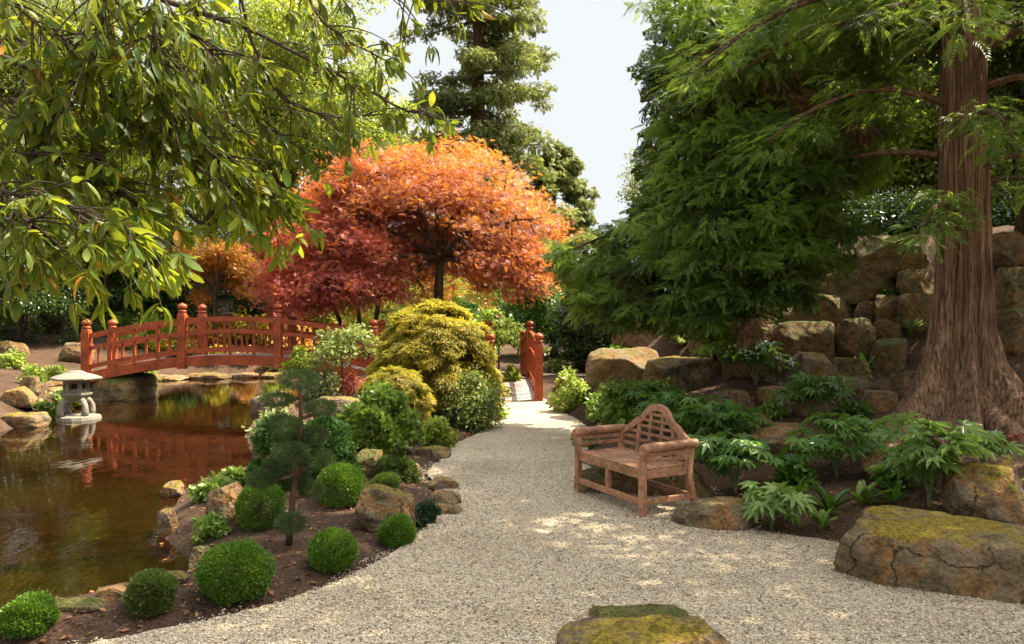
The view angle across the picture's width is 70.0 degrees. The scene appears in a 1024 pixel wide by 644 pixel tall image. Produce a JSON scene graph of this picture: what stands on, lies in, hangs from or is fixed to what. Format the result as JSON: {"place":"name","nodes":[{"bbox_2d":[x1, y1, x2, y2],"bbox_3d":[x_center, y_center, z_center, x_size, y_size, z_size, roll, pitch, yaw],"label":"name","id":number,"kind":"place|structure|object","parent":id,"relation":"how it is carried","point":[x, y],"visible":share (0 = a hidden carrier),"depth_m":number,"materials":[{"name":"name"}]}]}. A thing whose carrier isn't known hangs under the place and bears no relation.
{"place":"outdoors","nodes":[
{"label":"outdoors","id":0,"kind":"place"},
{"bbox_2d":[0,375,300,607],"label":"water","id":1,"kind":"structure","parent":0,"point":[83,504],"depth_m":9.37,"materials":[{"name":"liquid"}]},
{"bbox_2d":[4,0,933,291],"label":"sky","id":2,"kind":"structure","parent":0,"point":[597,106],"materials":[{"name":"white"}]},
{"bbox_2d":[0,226,1023,643],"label":"ground","id":3,"kind":"structure","parent":0,"point":[44,352],"depth_m":7.36,"materials":[{"name":"soil"}]},
{"bbox_2d":[0,386,38,407],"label":"boulder","id":4,"kind":"object","parent":3,"relation":"on","point":[21,397],"visible":0.84,"depth_m":14.75,"materials":[{"name":"stone"}]},
{"bbox_2d":[0,412,51,427],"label":"boulder","id":5,"kind":"object","parent":3,"relation":"on","point":[28,419],"visible":0.84,"depth_m":13.69,"materials":[{"name":"stone"}]},
{"bbox_2d":[0,587,60,639],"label":"box ball","id":6,"kind":"object","parent":3,"relation":"on","point":[25,608],"visible":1,"depth_m":4.34,"materials":[{"name":"green plant"}]},
{"bbox_2d":[0,243,95,342],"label":"evergreen shrub","id":7,"kind":"object","parent":3,"relation":"on","point":[46,306],"visible":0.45,"depth_m":26.59,"materials":[{"name":"green plant"}]},
{"bbox_2d":[0,0,131,222],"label":"broadleaf tree","id":8,"kind":"object","parent":3,"relation":"on","point":[18,71],"visible":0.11,"depth_m":26.56,"materials":[{"name":"green plant"}]},
{"bbox_2d":[46,596,105,612],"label":"boulder","id":9,"kind":"object","parent":3,"relation":"on","point":[79,604],"visible":0.75,"depth_m":4.68,"materials":[{"name":"green stone"}]},
{"bbox_2d":[50,370,102,420],"bbox_3d":[-8.905,1.610,14.960,0.930,1.240,0.937,0,0,0],"label":"stone lantern","id":10,"kind":"object","parent":3,"relation":"on","point":[76,385],"visible":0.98,"depth_m":14.78,"materials":[{"name":"stone"}]},
{"bbox_2d":[18,239,139,329],"bbox_3d":[-18.225,-1.823,31.079,5.195,4.519,4.886,0,0,0],"label":"evergreen shrub","id":11,"kind":"object","parent":3,"relation":"on","point":[113,290],"visible":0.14,"depth_m":30.50,"materials":[{"name":"green plant"}]},
{"bbox_2d":[0,0,178,332],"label":"broadleaf tree","id":12,"kind":"object","parent":3,"relation":"on","point":[53,324],"visible":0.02,"depth_m":29.61,"materials":[{"name":"green plant"}]},
{"bbox_2d":[90,372,158,400],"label":"abutment block","id":13,"kind":"structure","parent":3,"relation":"on","point":[133,386],"depth_m":18.48,"materials":[{"name":"grey stone"}]},
{"bbox_2d":[82,236,197,323],"bbox_3d":[-16.160,-1.761,32.057,4.209,4.975,4.498,0,0,33],"label":"evergreen shrub","id":14,"kind":"object","parent":3,"relation":"on","point":[153,302],"visible":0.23,"depth_m":31.24,"materials":[{"name":"green plant"}]},
{"bbox_2d":[122,567,180,617],"bbox_3d":[-2.352,1.761,4.765,0.339,0.317,0.344,0,0,-39],"label":"box ball","id":15,"kind":"object","parent":3,"relation":"on","point":[163,590],"visible":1,"depth_m":4.68,"materials":[{"name":"green plant"}]},
{"bbox_2d":[123,259,228,328],"bbox_3d":[-15.236,-1.082,32.942,3.960,4.128,5.148,0,0,0],"label":"evergreen shrub","id":16,"kind":"object","parent":3,"relation":"on","point":[193,308],"visible":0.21,"depth_m":32.72,"materials":[{"name":"green plant"}]},
{"bbox_2d":[91,0,309,310],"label":"broadleaf tree","id":17,"kind":"object","parent":3,"relation":"on","point":[210,213],"visible":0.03,"depth_m":37.40,"materials":[{"name":"green plant"}]},
{"bbox_2d":[190,510,232,544],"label":"leafy plant","id":18,"kind":"object","parent":3,"relation":"on","point":[212,526],"visible":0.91,"depth_m":6.38,"materials":[{"name":"green plant"}]},
{"bbox_2d":[157,234,265,343],"bbox_3d":[-11.645,-1.344,29.235,4.450,4.632,3.220,0,0,0],"label":"japanese maple","id":19,"kind":"object","parent":3,"relation":"on","point":[227,267],"visible":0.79,"depth_m":28.94,"materials":[{"name":"orange plant"}]},
{"bbox_2d":[187,469,240,505],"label":"leafy plant","id":20,"kind":"object","parent":3,"relation":"on","point":[202,489],"visible":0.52,"depth_m":7.54,"materials":[{"name":"green plant"}]},
{"bbox_2d":[65,63,379,253],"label":"broadleaf tree","id":21,"kind":"object","parent":3,"relation":"on","point":[201,216],"visible":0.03,"depth_m":40.81,"materials":[{"name":"green plant"}]},
{"bbox_2d":[205,481,252,525],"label":"boulder","id":22,"kind":"object","parent":3,"relation":"on","point":[219,500],"visible":0.41,"depth_m":6.71,"materials":[{"name":"stone"}]},
{"bbox_2d":[81,303,385,384],"bbox_3d":[-7.130,0.550,19.100,7.622,2.079,1.432,0,0,0],"label":"arched footbridge","id":23,"kind":"object","parent":3,"relation":"on","point":[277,353],"visible":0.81,"depth_m":18.46,"materials":[{"name":"red wood"}]},
{"bbox_2d":[190,536,277,607],"bbox_3d":[-1.911,1.715,5.065,0.565,0.442,0.551,0,0,0],"label":"box ball","id":24,"kind":"object","parent":3,"relation":"on","point":[260,572],"visible":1,"depth_m":4.93,"materials":[{"name":"green plant"}]},
{"bbox_2d":[222,252,283,334],"bbox_3d":[-10.879,-1.205,32.943,3.613,3.852,4.259,0,0,0],"label":"evergreen shrub","id":25,"kind":"object","parent":3,"relation":"on","point":[245,304],"visible":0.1,"depth_m":31.81,"materials":[{"name":"green plant"}]},
{"bbox_2d":[233,478,287,531],"bbox_3d":[-2.276,1.655,6.633,0.493,0.476,0.494,0,0,0],"label":"box ball","id":26,"kind":"object","parent":3,"relation":"on","point":[246,496],"visible":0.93,"depth_m":6.51,"materials":[{"name":"green plant"}]},
{"bbox_2d":[0,0,530,333],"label":"overhanging evergreen","id":27,"kind":"object","parent":3,"relation":"on","point":[102,178],"visible":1,"depth_m":3.00,"materials":[{"name":"green plant"}]},
{"bbox_2d":[244,410,311,492],"bbox_3d":[-2.503,1.463,7.961,0.763,1.021,0.739,0,0,0],"label":"yew mound","id":28,"kind":"object","parent":3,"relation":"on","point":[262,444],"visible":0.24,"depth_m":7.79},
{"bbox_2d":[147,0,424,344],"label":"broadleaf tree","id":29,"kind":"object","parent":3,"relation":"on","point":[267,11],"visible":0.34,"depth_m":31.72,"materials":[{"name":"green plant"}]},
{"bbox_2d":[208,14,366,315],"bbox_3d":[-11.173,-7.464,35.829,8.526,16.500,6.573,0,0,39],"label":"conifer","id":30,"kind":"object","parent":3,"relation":"on","point":[293,172],"visible":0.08,"depth_m":34.84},
{"bbox_2d":[245,367,337,545],"bbox_3d":[-1.813,1.113,6.052,0.717,1.493,0.584,0,0,0],"label":"cloud pruned pine","id":31,"kind":"object","parent":3,"relation":"on","point":[301,451],"visible":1,"depth_m":6.01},
{"bbox_2d":[296,365,342,402],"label":"shrub","id":32,"kind":"object","parent":3,"relation":"on","point":[329,386],"visible":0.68,"depth_m":15.74,"materials":[{"name":"green plant"}]},
{"bbox_2d":[233,149,424,359],"bbox_3d":[-5.001,-1.716,20.241,5.698,6.118,4.849,0,0,0],"label":"japanese maple","id":33,"kind":"object","parent":3,"relation":"on","point":[298,287],"visible":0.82,"depth_m":19.40,"materials":[{"name":"red plant"}]},
{"bbox_2d":[304,527,358,572],"bbox_3d":[-1.372,1.755,5.637,0.414,0.362,0.412,0,0,0],"label":"box ball","id":34,"kind":"object","parent":3,"relation":"on","point":[329,559],"visible":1,"depth_m":5.54,"materials":[{"name":"green plant"}]},
{"bbox_2d":[298,411,365,488],"bbox_3d":[-2.047,1.482,8.109,0.791,0.986,0.722,0,0,36],"label":"yew mound","id":35,"kind":"object","parent":3,"relation":"on","point":[340,445],"visible":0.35,"depth_m":8.03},
{"bbox_2d":[299,322,380,386],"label":"sapling","id":36,"kind":"object","parent":3,"relation":"on","point":[341,340],"visible":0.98,"depth_m":15.76,"materials":[{"name":"green plant"}]},
{"bbox_2d":[314,460,366,508],"bbox_3d":[-1.701,1.608,7.246,0.552,0.471,0.544,0,0,0],"label":"box ball","id":37,"kind":"object","parent":3,"relation":"on","point":[355,485],"visible":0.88,"depth_m":7.11,"materials":[{"name":"green plant"}]},
{"bbox_2d":[336,380,424,454],"bbox_3d":[-1.820,1.371,10.068,1.234,1.145,1.122,0,0,0],"label":"loose shrub","id":38,"kind":"object","parent":3,"relation":"on","point":[379,416],"visible":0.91,"depth_m":9.78,"materials":[{"name":"green plant"}]},
{"bbox_2d":[351,483,415,534],"bbox_3d":[-1.177,1.746,6.698,0.573,0.484,0.416,0,0,0],"label":"boulder","id":39,"kind":"object","parent":3,"relation":"on","point":[377,504],"visible":0.66,"depth_m":6.57,"materials":[{"name":"stone"}]},
{"bbox_2d":[342,281,433,338],"bbox_3d":[-5.289,-0.480,32.291,4.599,3.739,5.328,0,0,-21],"label":"evergreen shrub","id":40,"kind":"object","parent":3,"relation":"on","point":[385,317],"visible":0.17,"depth_m":31.22,"materials":[{"name":"green plant"}]},
{"bbox_2d":[354,364,436,422],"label":"weeping maple","id":41,"kind":"object","parent":3,"relation":"on","point":[411,384],"visible":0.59,"depth_m":12.02,"materials":[{"name":"yellow plant"}]},
{"bbox_2d":[376,512,416,548],"bbox_3d":[-0.988,1.797,6.308,0.355,0.326,0.372,0,0,0],"label":"box ball","id":42,"kind":"object","parent":3,"relation":"on","point":[387,530],"visible":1,"depth_m":6.22,"materials":[{"name":"green plant"}]},
{"bbox_2d":[384,440,422,483],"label":"shrub","id":43,"kind":"object","parent":3,"relation":"on","point":[409,472],"visible":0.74,"depth_m":8.47,"materials":[{"name":"green plant"}]},
{"bbox_2d":[414,498,442,527],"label":"cushion plant","id":44,"kind":"object","parent":3,"relation":"on","point":[428,511],"visible":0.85,"depth_m":6.93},
{"bbox_2d":[363,297,510,419],"bbox_3d":[-1.422,0.743,13.831,2.588,2.449,2.779,0,0,41],"label":"weeping maple","id":45,"kind":"object","parent":3,"relation":"on","point":[433,338],"visible":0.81,"depth_m":13.23,"materials":[{"name":"yellow plant"}]},
{"bbox_2d":[419,415,454,447],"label":"leafy plant","id":46,"kind":"object","parent":3,"relation":"on","point":[439,428],"visible":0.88,"depth_m":10.95,"materials":[{"name":"green plant"}]},
{"bbox_2d":[305,129,585,323],"bbox_3d":[-1.913,-2.140,21.192,8.593,6.767,6.400,0,0,0],"label":"japanese maple","id":47,"kind":"object","parent":3,"relation":"on","point":[500,251],"visible":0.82,"depth_m":20.29,"materials":[{"name":"orange plant"}]},
{"bbox_2d":[432,365,514,432],"bbox_3d":[-0.708,1.483,13.110,1.534,1.425,1.399,0,0,0],"label":"variegated shrub","id":48,"kind":"object","parent":3,"relation":"on","point":[467,411],"visible":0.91,"depth_m":12.81,"materials":[{"name":"green plant"}]},
{"bbox_2d":[371,0,584,295],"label":"conifer","id":49,"kind":"object","parent":3,"relation":"on","point":[487,47],"visible":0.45,"depth_m":44.42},
{"bbox_2d":[470,306,524,370],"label":"sapling","id":50,"kind":"object","parent":3,"relation":"on","point":[505,332],"visible":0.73,"depth_m":25.42,"materials":[{"name":"green plant"}]},
{"bbox_2d":[484,320,543,400],"bbox_3d":[-0.079,1.027,20.520,1.392,2.154,6.340,0,0,-3],"label":"arched footbridge","id":51,"kind":"object","parent":3,"relation":"on","point":[529,387],"visible":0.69,"depth_m":18.64,"materials":[{"name":"red wood"}]},
{"bbox_2d":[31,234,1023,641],"bbox_3d":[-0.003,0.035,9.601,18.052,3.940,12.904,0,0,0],"label":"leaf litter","id":52,"kind":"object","parent":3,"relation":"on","point":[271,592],"visible":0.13,"depth_m":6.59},
{"bbox_2d":[497,280,568,356],"bbox_3d":[1.991,-0.429,30.005,5.035,3.828,4.212,0,0,16],"label":"laurel tree","id":53,"kind":"object","parent":3,"relation":"on","point":[536,314],"visible":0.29,"depth_m":29.06,"materials":[{"name":"green plant"}]},
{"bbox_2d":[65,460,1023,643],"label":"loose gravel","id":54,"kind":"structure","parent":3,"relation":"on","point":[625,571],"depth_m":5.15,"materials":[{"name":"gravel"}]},
{"bbox_2d":[572,404,698,516],"bbox_3d":[1.307,1.397,7.810,0.740,1.010,1.334,0,0,-27],"label":"garden bench","id":55,"kind":"object","parent":54,"relation":"on","point":[639,461],"visible":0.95,"depth_m":7.63,"materials":[{"name":"brown wood"}]},
{"bbox_2d":[495,141,600,304],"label":"conifer","id":56,"kind":"object","parent":3,"relation":"on","point":[570,185],"visible":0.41,"depth_m":50.92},
{"bbox_2d":[545,365,589,412],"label":"shrub","id":57,"kind":"object","parent":3,"relation":"on","point":[570,399],"visible":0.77,"depth_m":15.33,"materials":[{"name":"green plant"}]},
{"bbox_2d":[545,293,611,364],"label":"evergreen shrub","id":58,"kind":"object","parent":3,"relation":"on","point":[583,342],"visible":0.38,"depth_m":25.30,"materials":[{"name":"green plant"}]},
{"bbox_2d":[574,465,637,493],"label":"boulder","id":59,"kind":"object","parent":3,"relation":"on","point":[624,483],"visible":0.29,"depth_m":8.08,"materials":[{"name":"brown stone"}]},
{"bbox_2d":[585,347,658,388],"bbox_3d":[2.220,0.946,14.675,1.467,0.903,1.054,0,0,13],"label":"boulder","id":60,"kind":"object","parent":3,"relation":"on","point":[604,364],"visible":0.63,"depth_m":14.30,"materials":[{"name":"stone"}]},
{"bbox_2d":[595,375,658,432],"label":"shrub","id":61,"kind":"object","parent":3,"relation":"on","point":[615,410],"visible":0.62,"depth_m":11.76,"materials":[{"name":"green plant"}]},
{"bbox_2d":[612,323,660,348],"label":"boulder","id":62,"kind":"object","parent":3,"relation":"on","point":[630,340],"visible":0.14,"depth_m":23.81,"materials":[{"name":"stone"}]},
{"bbox_2d":[589,603,688,617],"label":"boulder","id":63,"kind":"object","parent":3,"relation":"on","point":[637,610],"visible":0.42,"depth_m":4.68,"materials":[{"name":"green stone"}]},
{"bbox_2d":[556,614,729,643],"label":"boulder","id":64,"kind":"object","parent":3,"relation":"on","point":[659,629],"visible":1,"depth_m":4.04,"materials":[{"name":"stone"}]},
{"bbox_2d":[632,391,700,433],"bbox_3d":[2.244,1.318,10.604,0.998,0.632,0.825,0,0,0],"label":"fatsia","id":65,"kind":"object","parent":3,"relation":"on","point":[666,400],"visible":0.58,"depth_m":10.54,"materials":[{"name":"green plant"}]},
{"bbox_2d":[647,468,713,497],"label":"boulder","id":66,"kind":"object","parent":3,"relation":"on","point":[703,489],"visible":0.37,"depth_m":7.97,"materials":[{"name":"brown stone"}]},
{"bbox_2d":[642,356,721,390],"bbox_3d":[3.122,0.968,13.353,1.434,0.703,0.942,0,0,-10],"label":"boulder","id":67,"kind":"object","parent":3,"relation":"on","point":[689,373],"visible":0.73,"depth_m":13.04,"materials":[{"name":"stone"}]},
{"bbox_2d":[670,496,750,530],"bbox_3d":[1.856,1.843,6.841,0.730,0.367,0.440,0,0,0],"label":"boulder","id":68,"kind":"object","parent":3,"relation":"on","point":[725,513],"visible":0.66,"depth_m":6.73,"materials":[{"name":"stone"}]},
{"bbox_2d":[672,395,772,436],"bbox_3d":[2.731,1.347,9.533,1.246,0.735,1.103,0,0,0],"label":"fatsia","id":69,"kind":"object","parent":3,"relation":"on","point":[724,417],"visible":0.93,"depth_m":9.39,"materials":[{"name":"green plant"}]},
{"bbox_2d":[705,388,754,410],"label":"boulder","id":70,"kind":"object","parent":3,"relation":"on","point":[741,397],"visible":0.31,"depth_m":10.81,"materials":[{"name":"stone"}]},
{"bbox_2d":[687,432,784,492],"bbox_3d":[2.317,1.522,7.845,1.080,0.635,1.007,0,0,0],"label":"fatsia","id":71,"kind":"object","parent":3,"relation":"on","point":[741,452],"visible":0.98,"depth_m":7.72,"materials":[{"name":"green plant"}]},
{"bbox_2d":[536,0,941,363],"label":"cypress tree","id":72,"kind":"object","parent":3,"relation":"on","point":[692,202],"visible":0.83,"depth_m":10.42,"materials":[{"name":"green plant"}]},
{"bbox_2d":[707,340,799,384],"bbox_3d":[4.050,0.686,12.424,1.524,0.866,1.258,0,0,0],"label":"fatsia","id":73,"kind":"object","parent":3,"relation":"on","point":[764,350],"visible":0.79,"depth_m":12.28,"materials":[{"name":"green plant"}]},
{"bbox_2d":[745,351,785,381],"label":"boulder","id":74,"kind":"object","parent":3,"relation":"on","point":[772,374],"visible":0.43,"depth_m":12.46,"materials":[{"name":"brown stone"}]},
{"bbox_2d":[737,480,816,529],"bbox_3d":[2.384,1.669,6.681,0.622,0.511,0.699,0,0,0],"label":"fatsia","id":75,"kind":"object","parent":3,"relation":"on","point":[770,505],"visible":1,"depth_m":6.56,"materials":[{"name":"green plant"}]},
{"bbox_2d":[748,422,817,455],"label":"boulder","id":76,"kind":"object","parent":3,"relation":"on","point":[775,435],"visible":0.29,"depth_m":9.04,"materials":[{"name":"stone"}]},
{"bbox_2d":[771,453,821,489],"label":"leafy plant","id":77,"kind":"object","parent":3,"relation":"on","point":[796,473],"visible":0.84,"depth_m":7.72,"materials":[{"name":"green plant"}]},
{"bbox_2d":[772,321,835,363],"bbox_3d":[5.313,0.412,13.514,1.084,0.870,0.923,0,0,0],"label":"boulder","id":78,"kind":"object","parent":3,"relation":"on","point":[794,337],"visible":0.58,"depth_m":13.10,"materials":[{"name":"brown stone"}]},
{"bbox_2d":[775,294,851,327],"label":"boulder","id":79,"kind":"object","parent":78,"relation":"on","point":[836,309],"visible":0.34,"depth_m":13.69,"materials":[{"name":"brown stone"}]},
{"bbox_2d":[784,352,838,380],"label":"boulder","id":80,"kind":"object","parent":3,"relation":"on","point":[819,364],"visible":0.53,"depth_m":12.23,"materials":[{"name":"stone"}]},
{"bbox_2d":[768,370,857,416],"bbox_3d":[4.186,1.018,10.211,1.151,0.683,1.144,0,0,27],"label":"fatsia","id":81,"kind":"object","parent":3,"relation":"on","point":[807,382],"visible":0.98,"depth_m":10.08,"materials":[{"name":"green plant"}]},
{"bbox_2d":[808,481,856,513],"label":"strap plant","id":82,"kind":"object","parent":3,"relation":"on","point":[827,502],"visible":0.85,"depth_m":6.88,"materials":[{"name":"green plant"}]},
{"bbox_2d":[644,0,1023,460],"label":"redwood tree","id":83,"kind":"object","parent":3,"relation":"on","point":[964,371],"visible":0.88,"depth_m":8.90,"materials":[{"name":"green plant"}]},
{"bbox_2d":[781,412,889,476],"bbox_3d":[3.525,1.342,7.965,1.094,0.699,1.148,0,0,27],"label":"fatsia","id":84,"kind":"object","parent":3,"relation":"on","point":[841,446],"visible":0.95,"depth_m":7.82,"materials":[{"name":"green plant"}]},
{"bbox_2d":[831,357,873,380],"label":"boulder","id":85,"kind":"object","parent":3,"relation":"on","point":[851,367],"visible":0.59,"depth_m":12.24,"materials":[{"name":"brown stone"}]},
{"bbox_2d":[834,317,876,359],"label":"boulder","id":86,"kind":"object","parent":3,"relation":"on","point":[855,337],"visible":0.63,"depth_m":12.99,"materials":[{"name":"brown stone"}]},
{"bbox_2d":[820,270,895,304],"bbox_3d":[6.789,-0.661,14.282,1.676,0.679,1.016,0,0,0],"label":"boulder","id":87,"kind":"object","parent":3,"relation":"on","point":[865,286],"visible":0.56,"depth_m":13.87,"materials":[{"name":"brown stone"}]},
{"bbox_2d":[855,236,930,280],"bbox_3d":[7.464,-1.224,14.295,1.533,0.932,1.038,0,0,0],"label":"boulder","id":88,"kind":"object","parent":87,"relation":"on","point":[890,264],"visible":0.52,"depth_m":13.81,"materials":[{"name":"brown stone"}]},
{"bbox_2d":[855,390,898,412],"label":"boulder","id":89,"kind":"object","parent":3,"relation":"on","point":[882,400],"visible":0.58,"depth_m":10.61,"materials":[{"name":"stone"}]},
{"bbox_2d":[829,185,937,235],"bbox_3d":[8.618,-2.348,17.076,3.029,1.547,2.522,0,0,0],"label":"evergreen shrub","id":90,"kind":"object","parent":3,"relation":"on","point":[883,217],"visible":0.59,"depth_m":16.40,"materials":[{"name":"green plant"}]},
{"bbox_2d":[874,294,898,321],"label":"boulder","id":91,"kind":"object","parent":3,"relation":"on","point":[885,307],"visible":0.5,"depth_m":13.34,"materials":[{"name":"brown stone"}]},
{"bbox_2d":[868,338,907,372],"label":"boulder","id":92,"kind":"object","parent":3,"relation":"on","point":[890,354],"visible":0.78,"depth_m":12.52,"materials":[{"name":"brown stone"}]},
{"bbox_2d":[868,455,915,492],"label":"leafy plant","id":93,"kind":"object","parent":3,"relation":"on","point":[884,475],"visible":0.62,"depth_m":7.21,"materials":[{"name":"green plant"}]},
{"bbox_2d":[861,450,964,488],"bbox_3d":[4.086,1.498,7.452,0.945,0.436,0.553,0,0,0],"label":"boulder","id":94,"kind":"object","parent":3,"relation":"on","point":[870,460],"visible":0.17,"depth_m":7.44,"materials":[{"name":"stone"}]},
{"bbox_2d":[897,293,932,332],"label":"boulder","id":95,"kind":"object","parent":3,"relation":"on","point":[912,307],"visible":0.71,"depth_m":12.99,"materials":[{"name":"brown stone"}]},
{"bbox_2d":[895,269,933,295],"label":"boulder","id":96,"kind":"object","parent":95,"relation":"on","point":[919,281],"visible":0.59,"depth_m":13.42,"materials":[{"name":"brown stone"}]},
{"bbox_2d":[822,0,1023,234],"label":"broadleaf tree","id":97,"kind":"object","parent":3,"relation":"on","point":[998,64],"visible":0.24,"depth_m":12.67,"materials":[{"name":"green plant"}]},
{"bbox_2d":[825,41,1020,205],"bbox_3d":[10.485,-5.204,19.307,5.548,6.065,5.255,0,0,-39],"label":"broadleaf tree","id":98,"kind":"object","parent":3,"relation":"on","point":[915,180],"visible":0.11,"depth_m":18.51,"materials":[{"name":"green plant"}]},
{"bbox_2d":[833,505,1023,604],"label":"boulder","id":99,"kind":"object","parent":3,"relation":"on","point":[917,549],"visible":0.83,"depth_m":5.18,"materials":[{"name":"stone"}]},
{"bbox_2d":[864,410,996,506],"bbox_3d":[3.824,1.282,6.757,1.069,0.876,1.038,0,0,0],"label":"fatsia","id":100,"kind":"object","parent":3,"relation":"on","point":[918,451],"visible":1,"depth_m":6.67,"materials":[{"name":"green plant"}]},
{"bbox_2d":[907,35,1023,209],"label":"broadleaf tree","id":101,"kind":"object","parent":3,"relation":"on","point":[1010,149],"visible":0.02,"depth_m":17.24,"materials":[{"name":"green plant"}]},
{"bbox_2d":[941,463,1023,522],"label":"boulder","id":102,"kind":"object","parent":3,"relation":"on","point":[980,490],"visible":0.84,"depth_m":6.37,"materials":[{"name":"stone"}]},
{"bbox_2d":[944,427,1023,462],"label":"fatsia","id":103,"kind":"object","parent":3,"relation":"on","point":[996,440],"visible":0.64,"depth_m":7.43,"materials":[{"name":"green plant"}]},
{"bbox_2d":[991,175,1022,226],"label":"evergreen shrub","id":104,"kind":"object","parent":3,"relation":"on","point":[1002,215],"visible":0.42,"depth_m":15.99,"materials":[{"name":"green plant"}]},
{"bbox_2d":[996,308,1023,354],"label":"boulder","id":105,"kind":"object","parent":3,"relation":"on","point":[1010,325],"visible":0.6,"depth_m":11.85,"materials":[{"name":"brown stone"}]},
{"bbox_2d":[994,266,1023,311],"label":"boulder","id":106,"kind":"object","parent":105,"relation":"on","point":[1009,287],"visible":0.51,"depth_m":12.38,"materials":[{"name":"brown stone"}]},
{"bbox_2d":[992,231,1023,267],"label":"boulder","id":107,"kind":"object","parent":106,"relation":"on","point":[1007,249],"visible":0.56,"depth_m":12.97,"materials":[{"name":"stone"}]},
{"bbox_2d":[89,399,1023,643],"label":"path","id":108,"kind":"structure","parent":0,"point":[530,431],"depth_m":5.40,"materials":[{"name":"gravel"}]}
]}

